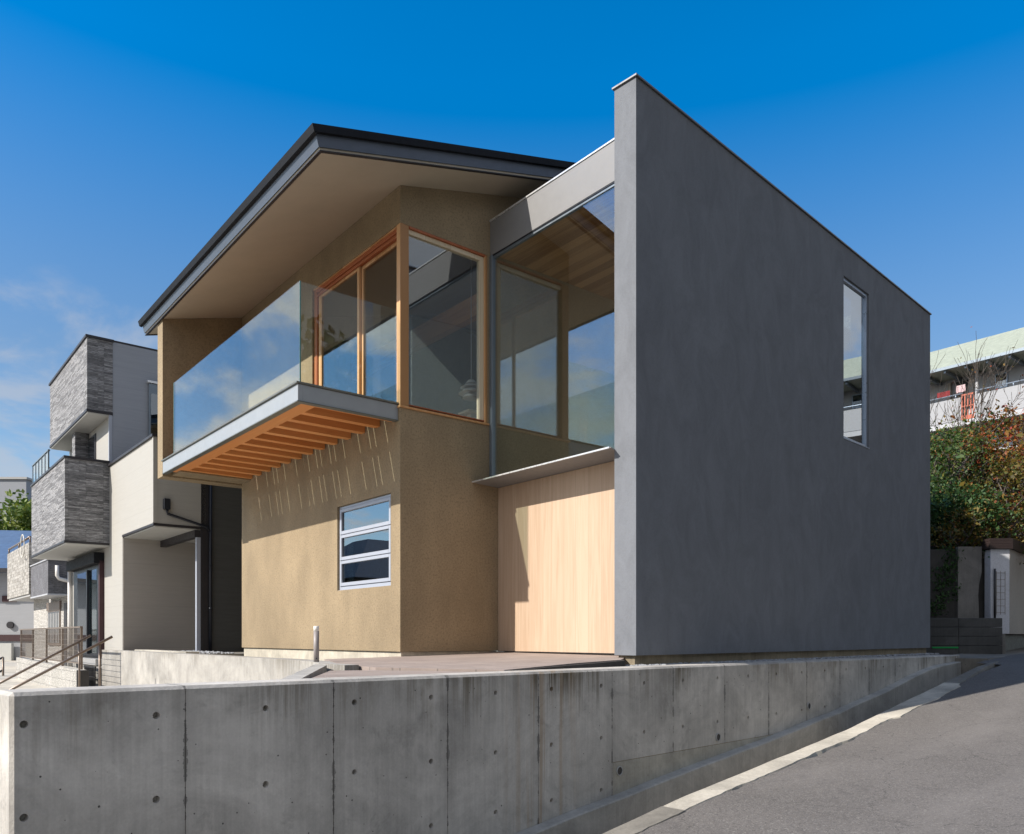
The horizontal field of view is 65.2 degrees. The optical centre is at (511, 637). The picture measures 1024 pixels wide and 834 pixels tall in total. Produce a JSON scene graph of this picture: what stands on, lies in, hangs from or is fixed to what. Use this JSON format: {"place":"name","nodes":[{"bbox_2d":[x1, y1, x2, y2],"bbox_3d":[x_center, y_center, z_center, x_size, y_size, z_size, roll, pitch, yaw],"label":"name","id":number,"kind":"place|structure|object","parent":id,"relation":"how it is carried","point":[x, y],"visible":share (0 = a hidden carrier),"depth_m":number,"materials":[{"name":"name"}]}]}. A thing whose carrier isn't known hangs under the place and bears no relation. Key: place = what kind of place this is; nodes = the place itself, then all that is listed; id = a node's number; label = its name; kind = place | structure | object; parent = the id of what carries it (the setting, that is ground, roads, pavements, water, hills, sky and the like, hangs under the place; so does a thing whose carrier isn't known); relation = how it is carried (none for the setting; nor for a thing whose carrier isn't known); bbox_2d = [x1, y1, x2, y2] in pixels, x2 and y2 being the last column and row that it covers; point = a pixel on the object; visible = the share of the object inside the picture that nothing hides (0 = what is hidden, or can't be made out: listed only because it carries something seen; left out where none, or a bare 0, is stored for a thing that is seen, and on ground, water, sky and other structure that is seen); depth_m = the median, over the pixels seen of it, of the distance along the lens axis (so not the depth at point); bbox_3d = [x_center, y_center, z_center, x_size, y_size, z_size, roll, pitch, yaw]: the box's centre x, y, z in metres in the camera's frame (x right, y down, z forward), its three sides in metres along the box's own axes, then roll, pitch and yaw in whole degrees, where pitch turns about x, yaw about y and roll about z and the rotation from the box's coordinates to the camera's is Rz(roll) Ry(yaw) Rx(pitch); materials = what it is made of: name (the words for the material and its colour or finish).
{"place":"outdoors","nodes":[
{"label":"outdoors","id":0,"kind":"place"},
{"bbox_2d":[0,489,31,530],"bbox_3d":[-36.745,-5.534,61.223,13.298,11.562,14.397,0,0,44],"label":"broadleaf tree","id":1,"kind":"object","parent":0,"point":[23,520],"visible":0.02,"depth_m":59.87,"materials":[{"name":"green plant"}]},
{"bbox_2d":[0,660,49,689],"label":"yard","id":2,"kind":"structure","parent":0,"point":[9,668],"depth_m":21.23,"materials":[{"name":"beige concrete"}]},
{"bbox_2d":[0,657,3,675],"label":"dark railing","id":3,"kind":"object","parent":2,"relation":"on","point":[2,670],"visible":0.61,"depth_m":23.77,"materials":[{"name":"grey metal"}]},
{"bbox_2d":[0,530,33,660],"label":"blue tiled house","id":4,"kind":"structure","parent":2,"relation":"on","point":[15,616],"depth_m":39.60,"materials":[{"name":"white"}]},
{"bbox_2d":[2,596,16,601],"bbox_3d":[-24.850,-1.900,39.555,0.700,0.300,0.070,0,0,0],"label":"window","id":5,"kind":"structure","parent":4,"relation":"in","point":[4,598],"depth_m":39.52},
{"bbox_2d":[7,536,44,601],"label":"stone balcony house","id":6,"kind":"structure","parent":2,"relation":"on","point":[18,578],"depth_m":30.77,"materials":[{"name":"beige stone"}]},
{"bbox_2d":[20,534,24,557],"bbox_3d":[-18.020,-3.350,29.445,0.040,0.872,0.875,0,0,-39],"label":"cable loop","id":7,"kind":"object","parent":6,"relation":"hanging from","point":[20,546],"visible":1,"depth_m":29.36,"materials":[{"name":"plastic"}]},
{"bbox_2d":[30,560,67,665],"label":"brown balcony house","id":8,"kind":"structure","parent":2,"relation":"on","point":[49,587],"depth_m":27.48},
{"bbox_2d":[46,601,60,645],"bbox_3d":[-16.258,-0.475,28.361,0.060,1.550,2.500,0,0,-39],"label":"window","id":9,"kind":"structure","parent":8,"relation":"in","point":[53,608],"depth_m":28.23,"materials":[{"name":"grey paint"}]},
{"bbox_2d":[64,603,66,665],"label":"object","id":10,"kind":"structure","parent":8,"relation":"in","point":[65,604],"depth_m":26.78,"materials":[{"name":"white metal"}]},
{"bbox_2d":[16,657,88,687],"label":"block wall","id":11,"kind":"structure","parent":2,"relation":"on","point":[60,676],"depth_m":18.11,"materials":[{"name":"concrete"}]},
{"bbox_2d":[19,626,82,669],"bbox_3d":[-11.135,0.215,19.123,0.055,0.870,7.900,0,0,-39],"label":"fence","id":12,"kind":"object","parent":11,"relation":"on","point":[69,637],"visible":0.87,"depth_m":18.34,"materials":[{"name":"brown metal"}]},
{"bbox_2d":[84,665,95,685],"bbox_3d":[-9.559,0.875,18.117,0.030,0.450,1.150,0,0,-39],"label":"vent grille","id":13,"kind":"object","parent":11,"relation":"attached to","point":[92,675],"visible":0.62,"depth_m":17.93,"materials":[{"name":"black metal"}]},
{"bbox_2d":[83,665,101,685],"bbox_3d":[-9.721,1.035,18.637,0.225,0.730,2.240,0,0,-39],"label":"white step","id":14,"kind":"object","parent":2,"relation":"on","point":[97,675],"visible":0.07,"depth_m":17.93,"materials":[{"name":"white concrete"}]},
{"bbox_2d":[30,334,244,667],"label":"neighbour house","id":15,"kind":"structure","parent":2,"relation":"on","point":[154,562],"depth_m":17.77,"materials":[{"name":"beige"}]},
{"bbox_2d":[66,552,103,665],"bbox_3d":[-10.454,-0.650,19.555,0.217,2.600,3.210,0,0,-39],"label":"sliding door","id":16,"kind":"structure","parent":15,"relation":"in","point":[88,569],"depth_m":19.21,"materials":[{"name":"glass"}]},
{"bbox_2d":[88,433,95,458],"bbox_3d":[-10.535,-4.400,19.804,0.040,0.900,2.000,0,0,-39],"label":"upper window","id":17,"kind":"structure","parent":15,"relation":"in","point":[91,441],"depth_m":19.21,"materials":[{"name":"grey glass"}]},
{"bbox_2d":[147,380,157,435],"bbox_3d":[-7.954,-5.045,18.896,1.250,1.790,0.088,0,0,-39],"label":"side window","id":18,"kind":"structure","parent":15,"relation":"in","point":[153,385],"depth_m":18.56,"materials":[{"name":"glass"}]},
{"bbox_2d":[102,650,358,685],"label":"wall","id":19,"kind":"structure","parent":2,"relation":"on","point":[124,667],"depth_m":12.63,"materials":[{"name":"concrete"}]},
{"bbox_2d":[314,626,318,661],"bbox_3d":[-2.156,0.079,8.818,0.061,0.402,0.061,0,0,23],"label":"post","id":20,"kind":"object","parent":19,"relation":"on","point":[316,643],"visible":0.91,"depth_m":8.79,"materials":[{"name":"metal"}]},
{"bbox_2d":[0,655,959,833],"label":"retaining wall","id":21,"kind":"structure","parent":2,"relation":"on","point":[502,752],"depth_m":5.83,"materials":[{"name":"concrete"}]},
{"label":"yard steps","id":22,"kind":"object","parent":2,"relation":"on","visible":0},
{"bbox_2d":[0,635,90,686],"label":"handrail","id":23,"kind":"object","parent":22,"relation":"on","point":[46,658],"visible":0.81,"depth_m":13.69,"materials":[{"name":"brown metal"}]},
{"bbox_2d":[8,636,112,689],"bbox_3d":[-7.069,0.637,11.975,2.012,1.326,0.042,0,0,-39],"label":"handrail","id":24,"kind":"object","parent":22,"relation":"on","point":[61,663],"visible":0.81,"depth_m":12.25,"materials":[{"name":"brown metal"}]},
{"bbox_2d":[211,652,243,655],"bbox_3d":[-5.422,0.700,15.134,1.970,0.800,1.700,0,0,-39],"label":"side passage","id":25,"kind":"object","parent":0,"point":[238,654],"depth_m":14.42},
{"bbox_2d":[134,649,198,653],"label":"passage kerb","id":26,"kind":"structure","parent":25,"relation":"on","point":[192,652],"depth_m":14.74,"materials":[{"name":"concrete"}]},
{"bbox_2d":[182,650,233,653],"bbox_3d":[-5.990,0.290,15.255,0.571,0.067,2.461,0,0,-39],"label":"gravel strip","id":27,"kind":"object","parent":25,"relation":"on","point":[209,652],"visible":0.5,"depth_m":14.46,"materials":[{"name":"gravel"}]},
{"bbox_2d":[313,670,462,677],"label":"terrace","id":28,"kind":"structure","parent":0,"point":[344,673],"depth_m":7.05,"materials":[{"name":"concrete"}]},
{"bbox_2d":[458,409,476,418],"bbox_3d":[-0.631,-3.165,12.393,0.300,0.630,0.300,0,0,-39],"label":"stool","id":29,"kind":"object","parent":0,"point":[471,413],"visible":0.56,"depth_m":12.34,"materials":[{"name":"wood"}]},
{"bbox_2d":[324,652,623,671],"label":"terrace","id":30,"kind":"structure","parent":0,"point":[487,661],"depth_m":8.59,"materials":[{"name":"concrete"}]},
{"bbox_2d":[138,73,931,664],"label":"modern house","id":31,"kind":"structure","parent":30,"relation":"on","point":[684,351],"depth_m":11.01,"materials":[{"name":"beige paint"}]},
{"bbox_2d":[313,223,402,394],"bbox_3d":[-2.177,-4.111,11.251,0.160,2.362,2.580,0,0,-39],"label":"front window","id":32,"kind":"structure","parent":31,"relation":"in","point":[388,242],"depth_m":11.18,"materials":[{"name":"orange wood"}]},
{"bbox_2d":[340,494,390,589],"bbox_3d":[-1.998,-1.269,11.007,0.110,1.210,1.495,0,0,-39],"label":"lower window","id":33,"kind":"structure","parent":31,"relation":"in","point":[365,526],"depth_m":10.97,"materials":[{"name":"white metal"}]},
{"bbox_2d":[397,226,489,425],"bbox_3d":[-0.924,-4.069,10.698,1.438,2.438,0.182,0,0,-39],"label":"side window","id":34,"kind":"structure","parent":31,"relation":"in","point":[481,259],"depth_m":11.04,"materials":[{"name":"brown wood"}]},
{"bbox_2d":[458,260,476,400],"bbox_3d":[-0.631,-4.968,12.393,0.400,2.536,0.400,0,0,-39],"label":"pendant lamp","id":35,"kind":"object","parent":31,"relation":"hanging from","point":[468,392],"visible":0.81,"depth_m":12.35,"materials":[{"name":"white plastic"}]},
{"bbox_2d":[489,255,494,476],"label":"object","id":36,"kind":"structure","parent":31,"relation":"in","point":[491,260],"depth_m":11.07,"materials":[{"name":"metal"}]},
{"bbox_2d":[498,461,613,653],"bbox_3d":[0.572,-0.944,10.298,0.062,2.284,2.369,0,0,-39],"label":"door","id":37,"kind":"structure","parent":31,"relation":"in","point":[556,532],"depth_m":10.23,"materials":[{"name":"brown wood"}]},
{"bbox_2d":[510,660,624,670],"bbox_3d":[0.582,0.626,7.889,0.047,0.748,1.949,0,0,40],"label":"terrace edge","id":38,"kind":"object","parent":30,"relation":"attached to","point":[609,664],"visible":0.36,"depth_m":8.12,"materials":[{"name":"concrete"}]},
{"bbox_2d":[0,0,1023,477],"label":"sky","id":39,"kind":"structure","parent":0,"point":[131,131],"materials":[{"name":"blue"}]},
{"bbox_2d":[639,654,1023,833],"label":"road","id":40,"kind":"structure","parent":0,"point":[951,762],"depth_m":7.38,"materials":[{"name":"grey asphalt"}]},
{"bbox_2d":[603,806,684,833],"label":"road edging","id":41,"kind":"object","parent":40,"relation":"on","point":[644,822],"visible":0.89,"depth_m":6.70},
{"bbox_2d":[664,734,857,810],"bbox_3d":[2.697,1.774,8.226,3.600,1.240,0.285,0,0,-44],"label":"road edging","id":42,"kind":"object","parent":40,"relation":"on","point":[696,798],"visible":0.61,"depth_m":8.00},
{"bbox_2d":[837,683,960,735],"bbox_3d":[5.362,1.374,10.793,3.800,1.359,0.351,0,0,-44],"label":"road edging","id":43,"kind":"object","parent":40,"relation":"on","point":[920,700],"visible":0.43,"depth_m":10.67,"materials":[{"name":"grey concrete"}]},
{"bbox_2d":[944,661,999,683],"bbox_3d":[7.666,1.009,13.121,2.750,1.178,0.251,0,0,-44],"label":"road edging","id":44,"kind":"object","parent":40,"relation":"on","point":[963,677],"visible":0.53,"depth_m":12.91,"materials":[{"name":"grey concrete"}]},
{"bbox_2d":[930,448,1023,548],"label":"hill","id":45,"kind":"structure","parent":0,"point":[993,495],"depth_m":23.04,"materials":[{"name":"plant"}]},
{"bbox_2d":[930,498,998,548],"bbox_3d":[9.765,-2.226,17.517,1.582,1.534,1.634,0,0,-26],"label":"shrub","id":46,"kind":"object","parent":45,"relation":"on","point":[952,533],"visible":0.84,"depth_m":17.37,"materials":[{"name":"green plant"}]},
{"bbox_2d":[930,463,1021,557],"bbox_3d":[9.953,-2.601,18.205,3.432,2.678,2.738,0,0,0],"label":"shrub","id":47,"kind":"object","parent":45,"relation":"on","point":[935,519],"visible":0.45,"depth_m":17.67,"materials":[{"name":"green plant"}]},
{"bbox_2d":[930,399,1023,540],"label":"maple tree","id":48,"kind":"object","parent":45,"relation":"on","point":[1009,433],"visible":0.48,"depth_m":19.71,"materials":[{"name":"red plant"}]},
{"bbox_2d":[930,327,1023,450],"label":"apartment building","id":49,"kind":"structure","parent":45,"relation":"on","point":[949,368],"depth_m":37.03,"materials":[{"name":"white paint"}]},
{"bbox_2d":[937,390,949,397],"bbox_3d":[20.317,-11.410,37.666,0.054,0.280,0.570,0,0,-39],"label":"laundry","id":50,"kind":"object","parent":49,"relation":"hanging from","point":[945,393],"visible":0.88,"depth_m":37.62,"materials":[{"name":"red fabric"}]},
{"bbox_2d":[956,384,965,392],"bbox_3d":[20.799,-11.510,37.072,0.054,0.340,0.400,0,0,-39],"label":"laundry","id":51,"kind":"object","parent":49,"relation":"hanging from","point":[959,387],"visible":0.82,"depth_m":37.07,"materials":[{"name":"white fabric"}]},
{"bbox_2d":[956,380,967,415],"bbox_3d":[21.441,-11.100,38.117,0.029,2.200,0.550,0,0,-39],"label":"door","id":52,"kind":"structure","parent":49,"relation":"in","point":[965,381],"depth_m":38.05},
{"bbox_2d":[995,372,1007,388],"bbox_3d":[22.501,-11.795,36.785,0.066,0.690,0.530,0,0,-39],"label":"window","id":53,"kind":"structure","parent":49,"relation":"in","point":[996,375],"depth_m":36.72,"materials":[{"name":"glass"}]},
{"bbox_2d":[930,408,1023,545],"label":"shrub","id":54,"kind":"object","parent":45,"relation":"on","point":[947,451],"visible":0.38,"depth_m":18.60,"materials":[{"name":"green plant"}]},
{"bbox_2d":[930,327,1023,489],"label":"bare tree","id":55,"kind":"object","parent":45,"relation":"on","point":[981,402],"visible":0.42,"depth_m":19.99,"materials":[{"name":"brown plant"}]},
{"bbox_2d":[930,421,1023,503],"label":"broadleaf tree","id":56,"kind":"object","parent":45,"relation":"on","point":[986,468],"visible":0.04,"depth_m":21.89,"materials":[{"name":"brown plant"}]},
{"bbox_2d":[936,442,1023,563],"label":"shrub","id":57,"kind":"object","parent":45,"relation":"on","point":[1012,469],"visible":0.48,"depth_m":18.27,"materials":[{"name":"green plant"}]},
{"bbox_2d":[953,647,1023,673],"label":"pavement","id":58,"kind":"structure","parent":0,"point":[969,662],"depth_m":14.81,"materials":[{"name":"grey concrete"}]},
{"bbox_2d":[930,547,984,617],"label":"ivy wall","id":59,"kind":"structure","parent":58,"relation":"on","point":[970,596],"depth_m":17.24,"materials":[{"name":"concrete"}]},
{"bbox_2d":[930,538,965,615],"bbox_3d":[9.148,-1.131,17.236,1.190,1.997,0.284,0,0,0],"label":"climbing ivy","id":60,"kind":"object","parent":59,"relation":"attached to","point":[951,579],"visible":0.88,"depth_m":17.23,"materials":[{"name":"green plant"}]},
{"bbox_2d":[926,618,1001,654],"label":"block steps","id":61,"kind":"structure","parent":58,"relation":"on","point":[973,635],"depth_m":16.50,"materials":[{"name":"concrete"}]},
{"bbox_2d":[980,538,1023,653],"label":"white outbuilding","id":62,"kind":"structure","parent":58,"relation":"on","point":[1003,554],"depth_m":17.05,"materials":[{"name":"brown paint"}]},
{"bbox_2d":[994,569,995,617],"bbox_3d":[10.230,-0.925,16.950,0.042,1.050,0.044,0,0,0],"label":"drain pipe","id":63,"kind":"object","parent":62,"relation":"attached to","point":[994,593],"visible":0.66,"depth_m":16.93,"materials":[{"name":"metal"}]},
{"bbox_2d":[996,571,1004,614],"bbox_3d":[10.365,-0.940,16.969,0.190,0.920,0.014,0,0,0],"label":"wire trellis","id":64,"kind":"object","parent":62,"relation":"attached to","point":[1000,579],"visible":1,"depth_m":16.97,"materials":[{"name":"metal"}]},
{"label":"trench floor","id":65,"kind":"structure","parent":0,"visible":0},
{"bbox_2d":[514,662,960,833],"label":"channel wall","id":66,"kind":"structure","parent":65,"relation":"on","point":[602,816],"depth_m":8.99,"materials":[{"name":"concrete"}]},
{"label":"ground","id":67,"kind":"structure","parent":0,"visible":0},
{"bbox_2d":[0,477,31,522],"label":"distant building","id":68,"kind":"structure","parent":67,"relation":"on","point":[13,484],"depth_m":110.00,"materials":[{"name":"white"}]},
{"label":"gravel bed","id":69,"kind":"structure","parent":0,"visible":0},
{"bbox_2d":[625,653,938,665],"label":"gravel","id":70,"kind":"structure","parent":69,"relation":"on","point":[860,656],"depth_m":11.21,"materials":[{"name":"stone"}]}
]}

